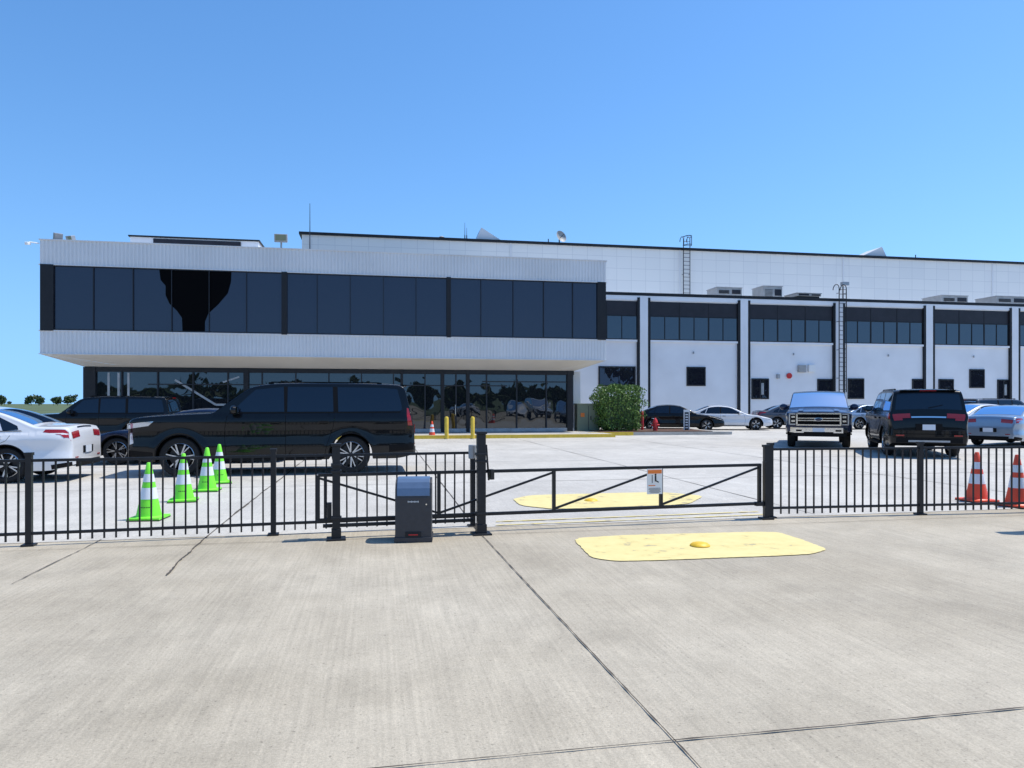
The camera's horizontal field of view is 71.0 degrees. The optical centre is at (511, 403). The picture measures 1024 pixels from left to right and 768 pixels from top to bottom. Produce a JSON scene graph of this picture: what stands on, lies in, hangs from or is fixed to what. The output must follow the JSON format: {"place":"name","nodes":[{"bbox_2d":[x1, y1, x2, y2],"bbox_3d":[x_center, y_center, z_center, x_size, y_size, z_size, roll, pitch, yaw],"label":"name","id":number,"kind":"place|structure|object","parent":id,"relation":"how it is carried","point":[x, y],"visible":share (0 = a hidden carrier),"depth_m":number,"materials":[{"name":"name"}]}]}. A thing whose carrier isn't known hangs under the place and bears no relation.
{"place":"outdoors","nodes":[
{"label":"outdoors","id":0,"kind":"place"},
{"bbox_2d":[0,404,71,413],"bbox_3d":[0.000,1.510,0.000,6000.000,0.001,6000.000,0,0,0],"label":"ground","id":1,"kind":"structure","parent":0,"point":[47,408],"depth_m":277.59,"materials":[{"name":"green plant"}]},
{"bbox_2d":[0,394,77,404],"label":"distant trees","id":2,"kind":"object","parent":1,"relation":"on","point":[57,400],"visible":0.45,"depth_m":598.15,"materials":[{"name":"green plant"}]},
{"bbox_2d":[38,239,606,368],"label":"fascia bands","id":3,"kind":"object","parent":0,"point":[159,256],"visible":0.69,"depth_m":31.60,"materials":[{"name":"white metal"}]},
{"bbox_2d":[53,232,62,238],"bbox_3d":[-19.067,-6.970,30.169,0.426,0.399,0.437,0,0,-11],"label":"floodlight","id":4,"kind":"object","parent":3,"relation":"on","point":[57,235],"visible":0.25,"depth_m":30.05,"materials":[{"name":"grey metal"}]},
{"bbox_2d":[65,235,75,239],"bbox_3d":[-18.797,-6.970,30.632,0.400,0.399,0.425,0,0,-11],"label":"floodlight","id":5,"kind":"object","parent":3,"relation":"on","point":[70,237],"visible":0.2,"depth_m":30.52,"materials":[{"name":"grey metal"}]},
{"bbox_2d":[128,235,263,246],"bbox_3d":[-16.585,-7.537,38.863,6.300,1.875,4.550,0,0,-11],"label":"penthouse","id":6,"kind":"object","parent":3,"relation":"on","point":[193,240],"visible":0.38,"depth_m":36.65,"materials":[{"name":"white metal"}]},
{"bbox_2d":[274,234,287,247],"bbox_3d":[-10.328,-7.185,32.126,0.550,0.810,0.386,0,0,-11],"label":"floodlight","id":7,"kind":"object","parent":3,"relation":"on","point":[281,238],"visible":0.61,"depth_m":31.99,"materials":[{"name":"grey metal"}]},
{"bbox_2d":[40,264,605,339],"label":"mullions","id":8,"kind":"object","parent":3,"relation":"attached to","point":[46,297],"visible":1,"depth_m":31.30,"materials":[{"name":"grey metal"}]},
{"bbox_2d":[54,266,596,337],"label":"glazing","id":9,"kind":"structure","parent":3,"relation":"on","point":[414,306],"depth_m":31.84,"materials":[{"name":"black glass"}]},
{"bbox_2d":[159,270,230,330],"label":"tree reflection","id":10,"kind":"structure","parent":9,"relation":"on","point":[190,297],"depth_m":30.70,"materials":[{"name":"black glass"}]},
{"bbox_2d":[0,509,1023,767],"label":"driveway pavement","id":11,"kind":"structure","parent":0,"point":[370,649],"depth_m":4.36,"materials":[{"name":"concrete"}]},
{"bbox_2d":[0,449,475,546],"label":"iron fence","id":12,"kind":"object","parent":11,"relation":"on","point":[28,460],"visible":0.89,"depth_m":7.98,"materials":[{"name":"black metal"}]},
{"bbox_2d":[327,443,345,541],"bbox_3d":[-1.945,0.970,7.949,0.205,1.060,0.245,0,0,-14],"label":"gate post","id":13,"kind":"object","parent":11,"relation":"on","point":[336,471],"visible":1,"depth_m":7.88,"materials":[{"name":"black metal"}]},
{"bbox_2d":[316,463,761,527],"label":"sliding gate","id":14,"kind":"structure","parent":13,"relation":"attached to","point":[555,509],"depth_m":8.54,"materials":[{"name":"black metal"}]},
{"bbox_2d":[647,468,661,493],"bbox_3d":[1.770,0.965,8.911,0.205,0.315,0.011,0,0,-14],"label":"warning sign","id":15,"kind":"object","parent":14,"relation":"attached to","point":[654,481],"visible":1,"depth_m":8.91,"materials":[{"name":"white paint"}]},
{"bbox_2d":[394,476,432,542],"bbox_3d":[-1.080,1.152,7.929,0.410,0.696,0.372,0,0,-5],"label":"gate operator","id":16,"kind":"object","parent":11,"relation":"on","point":[413,508],"visible":1,"depth_m":7.76,"materials":[{"name":"plastic"}]},
{"bbox_2d":[470,431,491,535],"bbox_3d":[-0.360,0.910,8.269,0.215,1.180,0.255,0,0,-14],"label":"gate post","id":17,"kind":"object","parent":11,"relation":"on","point":[480,511],"visible":1,"depth_m":8.20,"materials":[{"name":"black metal"}]},
{"bbox_2d":[468,445,493,479],"bbox_3d":[-0.358,0.690,8.344,0.285,0.421,0.159,0,0,-14],"label":"gate sensor","id":18,"kind":"object","parent":17,"relation":"attached to","point":[472,455],"visible":0.84,"depth_m":8.32,"materials":[{"name":"grey metal"}]},
{"bbox_2d":[576,532,824,560],"bbox_3d":[1.955,1.492,7.596,2.527,0.001,1.321,0,0,-8],"label":"painted marking","id":19,"kind":"object","parent":11,"relation":"on","point":[640,547],"visible":0.99,"depth_m":7.50,"materials":[{"name":"yellow paint"}]},
{"bbox_2d":[690,541,709,546],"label":"pavement marker dome","id":20,"kind":"structure","parent":19,"relation":"on","point":[699,544],"depth_m":7.47,"materials":[{"name":"yellow plastic"}]},
{"bbox_2d":[754,445,773,519],"bbox_3d":[3.263,1.018,9.325,0.225,0.965,0.150,0,0,-7],"label":"gate post","id":21,"kind":"object","parent":11,"relation":"on","point":[764,503],"visible":1,"depth_m":9.30,"materials":[{"name":"black metal"}]},
{"bbox_2d":[766,442,1023,517],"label":"iron fence","id":22,"kind":"object","parent":11,"relation":"on","point":[920,448],"visible":0.95,"depth_m":9.66,"materials":[{"name":"black metal"}]},
{"bbox_2d":[0,425,1023,543],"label":"parking lot pavement","id":23,"kind":"structure","parent":0,"point":[629,450],"depth_m":13.45,"materials":[{"name":"concrete"}]},
{"bbox_2d":[0,407,100,482],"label":"parked sedan","id":24,"kind":"object","parent":23,"relation":"on","point":[40,436],"visible":0.92,"depth_m":13.59,"materials":[{"name":"white metal"}]},
{"bbox_2d":[42,396,181,433],"bbox_3d":[-14.105,0.611,24.799,4.882,1.758,2.375,0,0,-11],"label":"parked suv","id":25,"kind":"object","parent":23,"relation":"on","point":[104,414],"visible":0.47,"depth_m":24.04,"materials":[{"name":"black metal"}]},
{"bbox_2d":[126,462,170,521],"bbox_3d":[-4.700,1.127,9.300,0.401,0.729,0.401,0,0,-6],"label":"traffic cone","id":26,"kind":"object","parent":23,"relation":"on","point":[145,505],"visible":0.8,"depth_m":9.22,"materials":[{"name":"plastic"}]},
{"bbox_2d":[100,408,245,464],"bbox_3d":[-8.302,0.802,18.600,4.927,1.376,2.246,0,0,-11],"label":"parked sedan","id":27,"kind":"object","parent":23,"relation":"on","point":[114,444],"visible":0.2,"depth_m":17.48,"materials":[{"name":"black"}]},
{"bbox_2d":[167,453,198,502],"bbox_3d":[-5.030,1.127,11.000,0.401,0.729,0.401,0,0,-17],"label":"traffic cone","id":28,"kind":"object","parent":23,"relation":"on","point":[180,490],"visible":0.81,"depth_m":10.91,"materials":[{"name":"plastic"}]},
{"bbox_2d":[193,447,221,491],"bbox_3d":[-5.220,1.121,12.300,0.406,0.739,0.406,0,0,-11],"label":"traffic cone","id":29,"kind":"object","parent":23,"relation":"on","point":[202,485],"visible":0.77,"depth_m":12.21,"materials":[{"name":"plastic"}]},
{"bbox_2d":[213,444,231,483],"bbox_3d":[-5.500,1.127,13.500,0.401,0.729,0.401,0,0,-29],"label":"traffic cone","id":30,"kind":"object","parent":23,"relation":"on","point":[223,475],"visible":0.77,"depth_m":13.43,"materials":[{"name":"plastic"}]},
{"bbox_2d":[127,382,414,475],"bbox_3d":[-5.125,0.511,15.949,5.832,1.958,2.523,0,0,-11],"label":"parked suv","id":31,"kind":"object","parent":23,"relation":"on","point":[286,418],"visible":0.98,"depth_m":15.06,"materials":[{"name":"black metal"}]},
{"bbox_2d":[429,421,434,434],"bbox_3d":[-3.450,1.121,31.000,0.406,0.739,0.406,0,0,0],"label":"traffic cone","id":32,"kind":"object","parent":23,"relation":"on","point":[432,432],"visible":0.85,"depth_m":30.93,"materials":[{"name":"plastic"}]},
{"bbox_2d":[445,417,448,438],"bbox_3d":[-2.750,1.023,30.200,0.230,0.954,0.230,0,0,0],"label":"bollard","id":33,"kind":"object","parent":23,"relation":"on","point":[446,427],"visible":0.93,"depth_m":30.13,"materials":[{"name":"metal"}]},
{"bbox_2d":[471,417,474,438],"bbox_3d":[-1.660,1.023,30.300,0.230,0.954,0.230,0,0,0],"label":"bollard","id":34,"kind":"object","parent":23,"relation":"on","point":[472,427],"visible":0.85,"depth_m":30.23,"materials":[{"name":"metal"}]},
{"bbox_2d":[10,428,1022,767],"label":"pavement joints","id":35,"kind":"object","parent":23,"relation":"on","point":[568,626],"visible":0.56,"depth_m":4.41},
{"bbox_2d":[336,428,731,439],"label":"kerb and walk","id":36,"kind":"structure","parent":23,"relation":"on","point":[556,434],"depth_m":32.95,"materials":[{"name":"concrete"}]},
{"bbox_2d":[83,367,573,431],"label":"lobby frames","id":37,"kind":"structure","parent":36,"relation":"on","point":[89,381],"depth_m":33.34,"materials":[{"name":"black metal"}]},
{"bbox_2d":[96,372,566,428],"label":"lobby glazing","id":38,"kind":"structure","parent":37,"relation":"in","point":[531,405],"depth_m":33.84,"materials":[{"name":"black glass"}]},
{"bbox_2d":[574,403,599,430],"bbox_3d":[3.700,0.677,35.998,1.220,1.365,0.975,0,0,-11],"label":"utility cabinet","id":39,"kind":"object","parent":36,"relation":"on","point":[584,415],"visible":0.73,"depth_m":35.55,"materials":[{"name":"green"}]},
{"bbox_2d":[589,383,649,430],"bbox_3d":[5.241,0.325,35.626,2.791,2.730,2.410,0,0,-11],"label":"hedge","id":40,"kind":"object","parent":36,"relation":"on","point":[618,410],"visible":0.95,"depth_m":35.01,"materials":[{"name":"green plant"}]},
{"bbox_2d":[573,372,579,427],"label":"lobby end wall","id":41,"kind":"structure","parent":23,"relation":"on","point":[576,387],"depth_m":35.96,"materials":[{"name":"white paint"}]},
{"bbox_2d":[514,492,701,508],"bbox_3d":[1.568,1.486,11.128,3.071,0.001,1.593,0,0,-11],"label":"painted marking","id":42,"kind":"object","parent":23,"relation":"on","point":[619,499],"visible":0.85,"depth_m":11.02,"materials":[{"name":"yellow paint"}]},
{"bbox_2d":[584,498,597,501],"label":"pavement marker dome","id":43,"kind":"structure","parent":42,"relation":"on","point":[591,499],"depth_m":10.94,"materials":[{"name":"yellow plastic"}]},
{"bbox_2d":[496,511,762,524],"bbox_3d":[1.600,1.487,9.358,3.761,0.001,0.333,0,0,-13],"label":"gate line marking","id":44,"kind":"object","parent":23,"relation":"on","point":[627,516],"visible":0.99,"depth_m":9.38,"materials":[{"name":"white paint"}]},
{"bbox_2d":[641,411,643,429],"bbox_3d":[6.600,0.948,36.400,0.200,1.104,0.200,0,0,0],"label":"bollard","id":45,"kind":"object","parent":23,"relation":"on","point":[642,422],"visible":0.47,"depth_m":36.35,"materials":[{"name":"red metal"}]},
{"bbox_2d":[651,418,659,430],"bbox_3d":[7.000,1.095,35.079,0.400,0.810,0.358,0,0,0],"label":"fire hydrant","id":46,"kind":"object","parent":23,"relation":"on","point":[655,424],"visible":0.8,"depth_m":35.01,"materials":[{"name":"red metal"}]},
{"bbox_2d":[299,231,1023,302],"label":"hangar building","id":47,"kind":"structure","parent":23,"relation":"on","point":[644,269],"depth_m":59.57,"materials":[{"name":"white metal"}]},
{"bbox_2d":[476,227,499,239],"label":"roof vent hood","id":48,"kind":"object","parent":47,"relation":"on","point":[483,233],"visible":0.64,"depth_m":55.92,"materials":[{"name":"white metal"}]},
{"bbox_2d":[557,231,565,241],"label":"satellite dish","id":49,"kind":"object","parent":47,"relation":"on","point":[561,235],"visible":0.91,"depth_m":57.75,"materials":[{"name":"grey metal"}]},
{"bbox_2d":[680,235,691,293],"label":"access ladder","id":50,"kind":"object","parent":47,"relation":"attached to","point":[685,257],"visible":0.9,"depth_m":58.20,"materials":[{"name":"grey metal"}]},
{"bbox_2d":[860,247,885,255],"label":"roof vent hood","id":51,"kind":"object","parent":47,"relation":"on","point":[879,251],"visible":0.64,"depth_m":62.23,"materials":[{"name":"white metal"}]},
{"bbox_2d":[637,404,723,429],"bbox_3d":[9.002,0.767,39.300,4.927,1.446,2.246,0,0,8],"label":"parked sedan","id":52,"kind":"object","parent":23,"relation":"on","point":[667,415],"visible":0.74,"depth_m":38.47,"materials":[{"name":"black metal"}]},
{"bbox_2d":[684,410,689,429],"bbox_3d":[8.750,0.902,36.030,0.400,1.195,0.300,0,0,0],"label":"parking sign","id":53,"kind":"object","parent":23,"relation":"on","point":[686,419],"visible":0.79,"depth_m":35.98,"materials":[{"name":"white metal"}]},
{"bbox_2d":[693,405,772,429],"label":"parked sedan","id":54,"kind":"object","parent":23,"relation":"on","point":[730,416],"visible":0.69,"depth_m":40.39,"materials":[{"name":"white metal"}]},
{"bbox_2d":[752,404,789,428],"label":"parked sedan","id":55,"kind":"object","parent":23,"relation":"on","point":[776,414],"visible":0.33,"depth_m":42.28,"materials":[{"name":"grey metal"}]},
{"bbox_2d":[574,292,1023,418],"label":"office wing","id":56,"kind":"structure","parent":23,"relation":"on","point":[744,354],"depth_m":50.47,"materials":[{"name":"white concrete"}]},
{"bbox_2d":[706,287,742,295],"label":"rooftop ac unit","id":57,"kind":"object","parent":56,"relation":"on","point":[737,291],"visible":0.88,"depth_m":50.91,"materials":[{"name":"grey metal"}]},
{"bbox_2d":[751,285,782,296],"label":"rooftop ac unit","id":58,"kind":"object","parent":56,"relation":"on","point":[769,290],"visible":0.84,"depth_m":52.18,"materials":[{"name":"grey metal"}]},
{"bbox_2d":[784,292,821,297],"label":"rooftop ac unit","id":59,"kind":"object","parent":56,"relation":"on","point":[807,295],"visible":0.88,"depth_m":51.19,"materials":[{"name":"grey metal"}]},
{"bbox_2d":[598,300,1021,398],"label":"window frames","id":60,"kind":"structure","parent":56,"relation":"in","point":[679,316],"depth_m":50.59,"materials":[{"name":"grey metal"}]},
{"bbox_2d":[600,300,1023,397],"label":"window panes","id":61,"kind":"structure","parent":56,"relation":"in","point":[816,331],"depth_m":50.58,"materials":[{"name":"black glass"}]},
{"bbox_2d":[833,284,846,391],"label":"access ladder","id":62,"kind":"object","parent":56,"relation":"attached to","point":[839,321],"visible":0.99,"depth_m":50.68,"materials":[{"name":"grey metal"}]},
{"bbox_2d":[840,282,848,297],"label":"rooftop light","id":63,"kind":"object","parent":56,"relation":"on","point":[845,283],"visible":1,"depth_m":51.34,"materials":[{"name":"grey metal"}]},
{"bbox_2d":[922,295,968,301],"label":"rooftop ac unit","id":64,"kind":"object","parent":56,"relation":"on","point":[951,298],"visible":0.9,"depth_m":54.74,"materials":[{"name":"grey metal"}]},
{"bbox_2d":[974,295,1023,303],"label":"rooftop ac unit","id":65,"kind":"object","parent":56,"relation":"on","point":[1008,299],"visible":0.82,"depth_m":55.20,"materials":[{"name":"grey metal"}]},
{"bbox_2d":[780,391,858,446],"bbox_3d":[11.268,0.512,26.426,2.599,1.956,6.041,0,0,23],"label":"pickup truck","id":66,"kind":"object","parent":23,"relation":"on","point":[819,413],"visible":0.99,"depth_m":24.03,"materials":[{"name":"white metal"}]},
{"bbox_2d":[848,404,873,428],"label":"parked sedan","id":67,"kind":"object","parent":23,"relation":"on","point":[858,418],"visible":0.15,"depth_m":41.43,"materials":[{"name":"white metal"}]},
{"bbox_2d":[863,388,968,455],"bbox_3d":[12.152,0.531,21.905,2.424,1.918,5.082,0,0,19],"label":"parked suv","id":68,"kind":"object","parent":23,"relation":"on","point":[928,417],"visible":0.99,"depth_m":19.69,"materials":[{"name":"black metal"}]},
{"bbox_2d":[955,452,999,502],"bbox_3d":[7.120,1.117,11.000,0.411,0.749,0.411,0,0,-11],"label":"traffic cone","id":69,"kind":"object","parent":23,"relation":"on","point":[977,482],"visible":0.81,"depth_m":10.92,"materials":[{"name":"plastic"}]},
{"bbox_2d":[965,403,994,415],"bbox_3d":[21.503,0.742,32.501,4.927,1.496,2.246,0,0,-12],"label":"parked sedan","id":70,"kind":"object","parent":23,"relation":"on","point":[971,409],"visible":0.12,"depth_m":31.62,"materials":[{"name":"white metal"}]},
{"bbox_2d":[964,398,1023,404],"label":"parked suv","id":71,"kind":"object","parent":23,"relation":"on","point":[1004,401],"visible":0.17,"depth_m":36.55,"materials":[{"name":"grey metal"}]},
{"bbox_2d":[968,405,1023,445],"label":"parked sedan","id":72,"kind":"object","parent":23,"relation":"on","point":[1001,422],"visible":0.87,"depth_m":24.63,"materials":[{"name":"blue"}]},
{"bbox_2d":[997,455,1023,508],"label":"traffic cone","id":73,"kind":"object","parent":23,"relation":"on","point":[1015,483],"visible":0.65,"depth_m":10.38,"materials":[{"name":"plastic"}]},
{"bbox_2d":[0,0,1023,403],"label":"sky","id":74,"kind":"structure","parent":0,"point":[850,127],"materials":[{"name":"blue"}]},
{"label":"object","id":75,"kind":"object","parent":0,"visible":0},
{"bbox_2d":[41,354,602,370],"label":"soffit","id":76,"kind":"structure","parent":75,"relation":"on","point":[327,363],"depth_m":32.22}
]}

